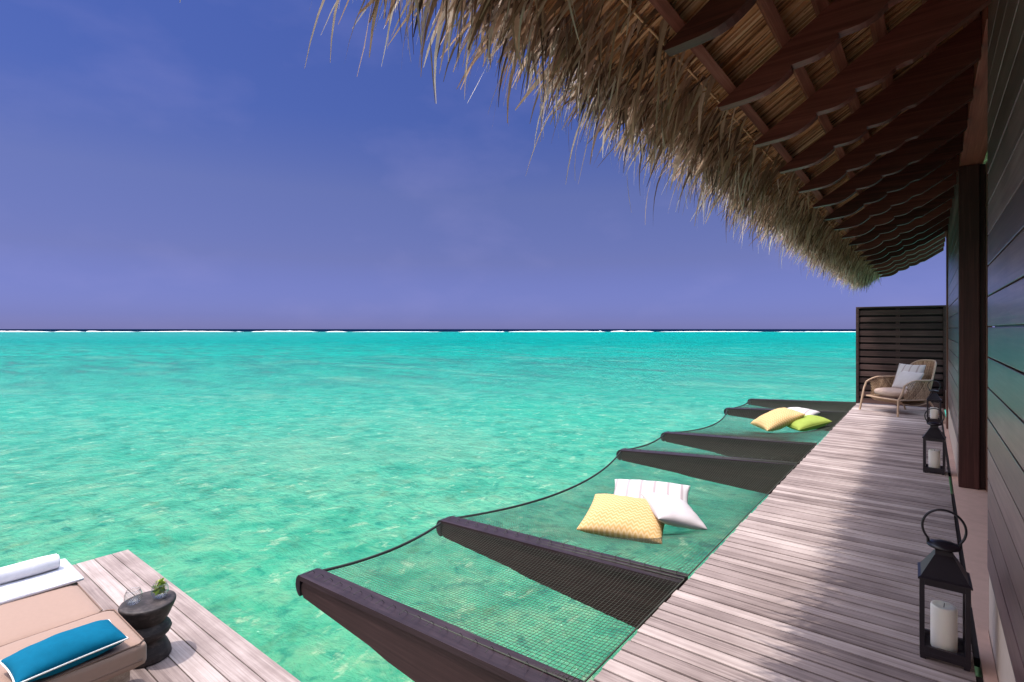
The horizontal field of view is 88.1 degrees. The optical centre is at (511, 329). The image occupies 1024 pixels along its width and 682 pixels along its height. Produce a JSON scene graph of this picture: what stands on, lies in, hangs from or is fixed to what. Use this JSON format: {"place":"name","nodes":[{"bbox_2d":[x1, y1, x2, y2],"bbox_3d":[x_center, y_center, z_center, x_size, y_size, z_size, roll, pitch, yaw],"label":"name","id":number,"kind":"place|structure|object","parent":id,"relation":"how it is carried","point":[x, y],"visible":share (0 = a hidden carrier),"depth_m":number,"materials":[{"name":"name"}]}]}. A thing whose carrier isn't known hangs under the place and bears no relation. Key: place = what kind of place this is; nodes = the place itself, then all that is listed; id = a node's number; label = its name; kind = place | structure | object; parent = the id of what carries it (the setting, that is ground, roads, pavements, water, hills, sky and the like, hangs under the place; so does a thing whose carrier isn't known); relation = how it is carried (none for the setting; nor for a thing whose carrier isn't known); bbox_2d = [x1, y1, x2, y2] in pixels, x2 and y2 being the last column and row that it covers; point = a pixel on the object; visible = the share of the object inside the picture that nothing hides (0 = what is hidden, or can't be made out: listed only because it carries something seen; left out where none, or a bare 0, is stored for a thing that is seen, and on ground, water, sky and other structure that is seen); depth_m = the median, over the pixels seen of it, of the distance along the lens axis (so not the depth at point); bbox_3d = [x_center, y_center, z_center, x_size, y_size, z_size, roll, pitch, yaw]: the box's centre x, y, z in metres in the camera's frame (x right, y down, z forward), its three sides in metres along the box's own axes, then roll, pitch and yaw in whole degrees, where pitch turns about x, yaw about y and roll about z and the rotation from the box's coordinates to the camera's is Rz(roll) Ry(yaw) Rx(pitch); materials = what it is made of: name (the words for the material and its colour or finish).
{"place":"outdoors","nodes":[
{"label":"outdoors","id":0,"kind":"place"},
{"bbox_2d":[72,550,300,681],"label":"sun deck","id":1,"kind":"structure","parent":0,"point":[207,645],"depth_m":3.86,"materials":[{"name":"grey wood"}]},
{"bbox_2d":[0,582,146,681],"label":"daybed","id":2,"kind":"object","parent":1,"relation":"on","point":[29,620],"visible":0.59,"depth_m":3.15,"materials":[{"name":"beige fabric"}]},
{"bbox_2d":[0,558,83,604],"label":"folded towel","id":3,"kind":"object","parent":2,"relation":"on","point":[66,573],"visible":0.8,"depth_m":3.67,"materials":[{"name":"white fabric"}]},
{"bbox_2d":[0,554,59,584],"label":"rolled towel","id":4,"kind":"object","parent":3,"relation":"on","point":[24,569],"visible":1,"depth_m":3.74,"materials":[{"name":"white fabric"}]},
{"bbox_2d":[0,619,128,681],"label":"bolster pillow","id":5,"kind":"object","parent":2,"relation":"on","point":[59,652],"visible":1,"depth_m":2.76,"materials":[{"name":"teal fabric"}]},
{"bbox_2d":[118,589,175,668],"bbox_3d":[-2.497,2.057,3.632,0.331,0.384,0.331,0,0,38],"label":"side table","id":6,"kind":"object","parent":1,"relation":"on","point":[147,619],"visible":0.75,"depth_m":3.57,"materials":[{"name":"brown wood"}]},
{"bbox_2d":[151,577,168,598],"bbox_3d":[-2.446,1.793,3.675,0.106,0.137,0.106,0,0,38],"label":"plant","id":7,"kind":"object","parent":6,"relation":"on","point":[159,588],"visible":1,"depth_m":3.67,"materials":[{"name":"green plant"}]},
{"bbox_2d":[0,331,855,331],"bbox_3d":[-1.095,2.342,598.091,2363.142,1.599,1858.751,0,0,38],"label":"surf","id":8,"kind":"structure","parent":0,"point":[410,331],"depth_m":600.38,"materials":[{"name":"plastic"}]},
{"bbox_2d":[0,329,945,681],"bbox_3d":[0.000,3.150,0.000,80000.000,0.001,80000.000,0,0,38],"label":"water","id":9,"kind":"structure","parent":0,"point":[236,481],"depth_m":14.31,"materials":[{"name":"teal liquid"}]},
{"bbox_2d":[589,403,975,681],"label":"boardwalk","id":10,"kind":"structure","parent":9,"relation":"on","point":[807,571],"depth_m":2.91,"materials":[{"name":"grey wood"}]},
{"bbox_2d":[295,568,582,681],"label":"support beam","id":11,"kind":"structure","parent":10,"relation":"attached to","point":[415,649],"depth_m":2.59,"materials":[{"name":"wood"}]},
{"bbox_2d":[307,515,684,681],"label":"hammock net","id":12,"kind":"object","parent":11,"relation":"on","point":[433,528],"visible":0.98,"depth_m":2.95,"materials":[{"name":"green fabric"}]},
{"bbox_2d":[436,516,687,628],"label":"support beam","id":13,"kind":"structure","parent":10,"relation":"attached to","point":[530,541],"depth_m":3.37,"materials":[{"name":"wood"}]},
{"bbox_2d":[448,447,796,577],"bbox_3d":[1.206,1.488,4.827,1.944,0.247,3.326,0,0,38],"label":"hammock net","id":14,"kind":"object","parent":13,"relation":"on","point":[786,469],"visible":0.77,"depth_m":4.42,"materials":[{"name":"green fabric"}]},
{"bbox_2d":[576,494,664,543],"bbox_3d":[0.889,1.468,4.136,0.640,0.204,0.520,0,14,25],"label":"pillow","id":15,"kind":"object","parent":14,"relation":"on","point":[614,515],"visible":0.79,"depth_m":4.01,"materials":[{"name":"yellow fabric"}]},
{"bbox_2d":[614,479,689,503],"bbox_3d":[1.217,1.488,4.667,0.680,0.181,0.520,0,14,18],"label":"pillow","id":16,"kind":"object","parent":14,"relation":"on","point":[631,488],"visible":0.55,"depth_m":4.68,"materials":[{"name":"white fabric"}]},
{"bbox_2d":[641,492,706,529],"bbox_3d":[1.234,1.396,4.081,0.360,0.167,0.540,12,2,0],"label":"pillow","id":17,"kind":"object","parent":14,"relation":"on","point":[671,510],"visible":0.98,"depth_m":3.90,"materials":[{"name":"white fabric"}]},
{"bbox_2d":[180,0,1023,681],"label":"overwater villa","id":18,"kind":"object","parent":10,"relation":"on","point":[858,144],"visible":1,"depth_m":2.41,"materials":[{"name":"brown wood"}]},
{"bbox_2d":[616,448,796,494],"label":"support beam","id":19,"kind":"structure","parent":10,"relation":"attached to","point":[675,455],"depth_m":5.93,"materials":[{"name":"wood"}]},
{"bbox_2d":[628,430,815,462],"bbox_3d":[2.559,1.456,6.545,1.944,0.185,1.496,0,0,38],"label":"hammock net","id":20,"kind":"object","parent":19,"relation":"hanging from","point":[795,449],"visible":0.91,"depth_m":6.51,"materials":[{"name":"black fabric"}]},
{"bbox_2d":[660,431,816,464],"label":"support beam","id":21,"kind":"structure","parent":10,"relation":"attached to","point":[781,452],"depth_m":6.99,"materials":[{"name":"wood"}]},
{"bbox_2d":[679,407,847,442],"bbox_3d":[3.937,1.493,8.296,1.944,0.258,3.295,0,0,38],"label":"hammock net","id":22,"kind":"object","parent":21,"relation":"on","point":[777,436],"visible":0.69,"depth_m":7.99,"materials":[{"name":"green fabric"}]},
{"bbox_2d":[750,407,804,430],"bbox_3d":[4.134,1.403,8.262,0.620,0.248,0.620,-24,-1,2],"label":"pillow","id":23,"kind":"object","parent":22,"relation":"on","point":[776,419],"visible":0.99,"depth_m":8.05,"materials":[{"name":"yellow fabric"}]},
{"bbox_2d":[788,407,819,415],"bbox_3d":[4.646,1.370,8.586,0.400,0.167,0.520,-10,7,-39],"label":"pillow","id":24,"kind":"object","parent":22,"relation":"on","point":[805,411],"visible":0.44,"depth_m":8.47,"materials":[{"name":"white fabric"}]},
{"bbox_2d":[787,415,831,430],"bbox_3d":[4.435,1.412,7.963,0.507,0.197,0.467,-15,0,0],"label":"pillow","id":25,"kind":"object","parent":22,"relation":"on","point":[808,422],"visible":0.87,"depth_m":7.79,"materials":[{"name":"fabric"}]},
{"bbox_2d":[724,407,846,430],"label":"support beam","id":26,"kind":"structure","parent":10,"relation":"attached to","point":[824,413],"depth_m":9.71,"materials":[{"name":"wood"}]},
{"bbox_2d":[733,398,855,410],"bbox_3d":[5.364,1.456,10.108,1.944,0.185,1.785,0,0,38],"label":"hammock net","id":27,"kind":"object","parent":26,"relation":"on","point":[836,408],"visible":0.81,"depth_m":10.28,"materials":[{"name":"black fabric"}]},
{"bbox_2d":[747,398,855,412],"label":"support beam","id":28,"kind":"structure","parent":10,"relation":"attached to","point":[777,401],"depth_m":10.70,"materials":[{"name":"wood"}]},
{"bbox_2d":[859,359,938,416],"bbox_3d":[6.571,0.959,8.865,0.980,0.892,0.835,0,0,-6],"label":"wicker armchair","id":29,"kind":"object","parent":10,"relation":"on","point":[918,395],"visible":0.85,"depth_m":8.73,"materials":[{"name":"wicker"}]},
{"bbox_2d":[892,371,923,389],"bbox_3d":[6.581,0.857,8.806,0.154,0.340,0.500,32,1,1],"label":"pillow","id":30,"kind":"object","parent":29,"relation":"on","point":[903,378],"visible":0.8,"depth_m":8.77,"materials":[{"name":"white fabric"}]},
{"bbox_2d":[893,363,925,383],"bbox_3d":[6.708,0.798,8.949,0.169,0.440,0.460,23,-5,-13],"label":"pillow","id":31,"kind":"object","parent":29,"relation":"on","point":[912,368],"visible":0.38,"depth_m":8.91,"materials":[{"name":"white fabric"}]},
{"bbox_2d":[856,305,945,409],"bbox_3d":[7.045,0.492,9.614,1.330,1.815,0.147,0,0,38],"label":"privacy screen","id":32,"kind":"object","parent":10,"relation":"on","point":[889,339],"visible":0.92,"depth_m":9.62,"materials":[{"name":"brown wood"}]},
{"bbox_2d":[922,408,945,474],"bbox_3d":[4.130,1.085,5.174,0.178,0.626,0.178,0,0,41],"label":"candle lantern","id":33,"kind":"object","parent":10,"relation":"on","point":[934,433],"visible":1,"depth_m":5.14,"materials":[{"name":"black metal"}]},
{"bbox_2d":[926,380,941,422],"bbox_3d":[6.360,1.085,7.975,0.178,0.626,0.178,0,0,36],"label":"candle lantern","id":34,"kind":"object","parent":10,"relation":"on","point":[933,396],"visible":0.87,"depth_m":7.94,"materials":[{"name":"black metal"}]},
{"bbox_2d":[918,509,972,671],"bbox_3d":[1.853,1.085,2.270,0.178,0.626,0.178,0,0,37],"label":"candle lantern","id":35,"kind":"object","parent":10,"relation":"on","point":[940,566],"visible":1,"depth_m":2.23,"materials":[{"name":"metal"}]},
{"bbox_2d":[0,0,994,328],"label":"sky","id":36,"kind":"structure","parent":0,"point":[165,164],"materials":[{"name":"blue"}]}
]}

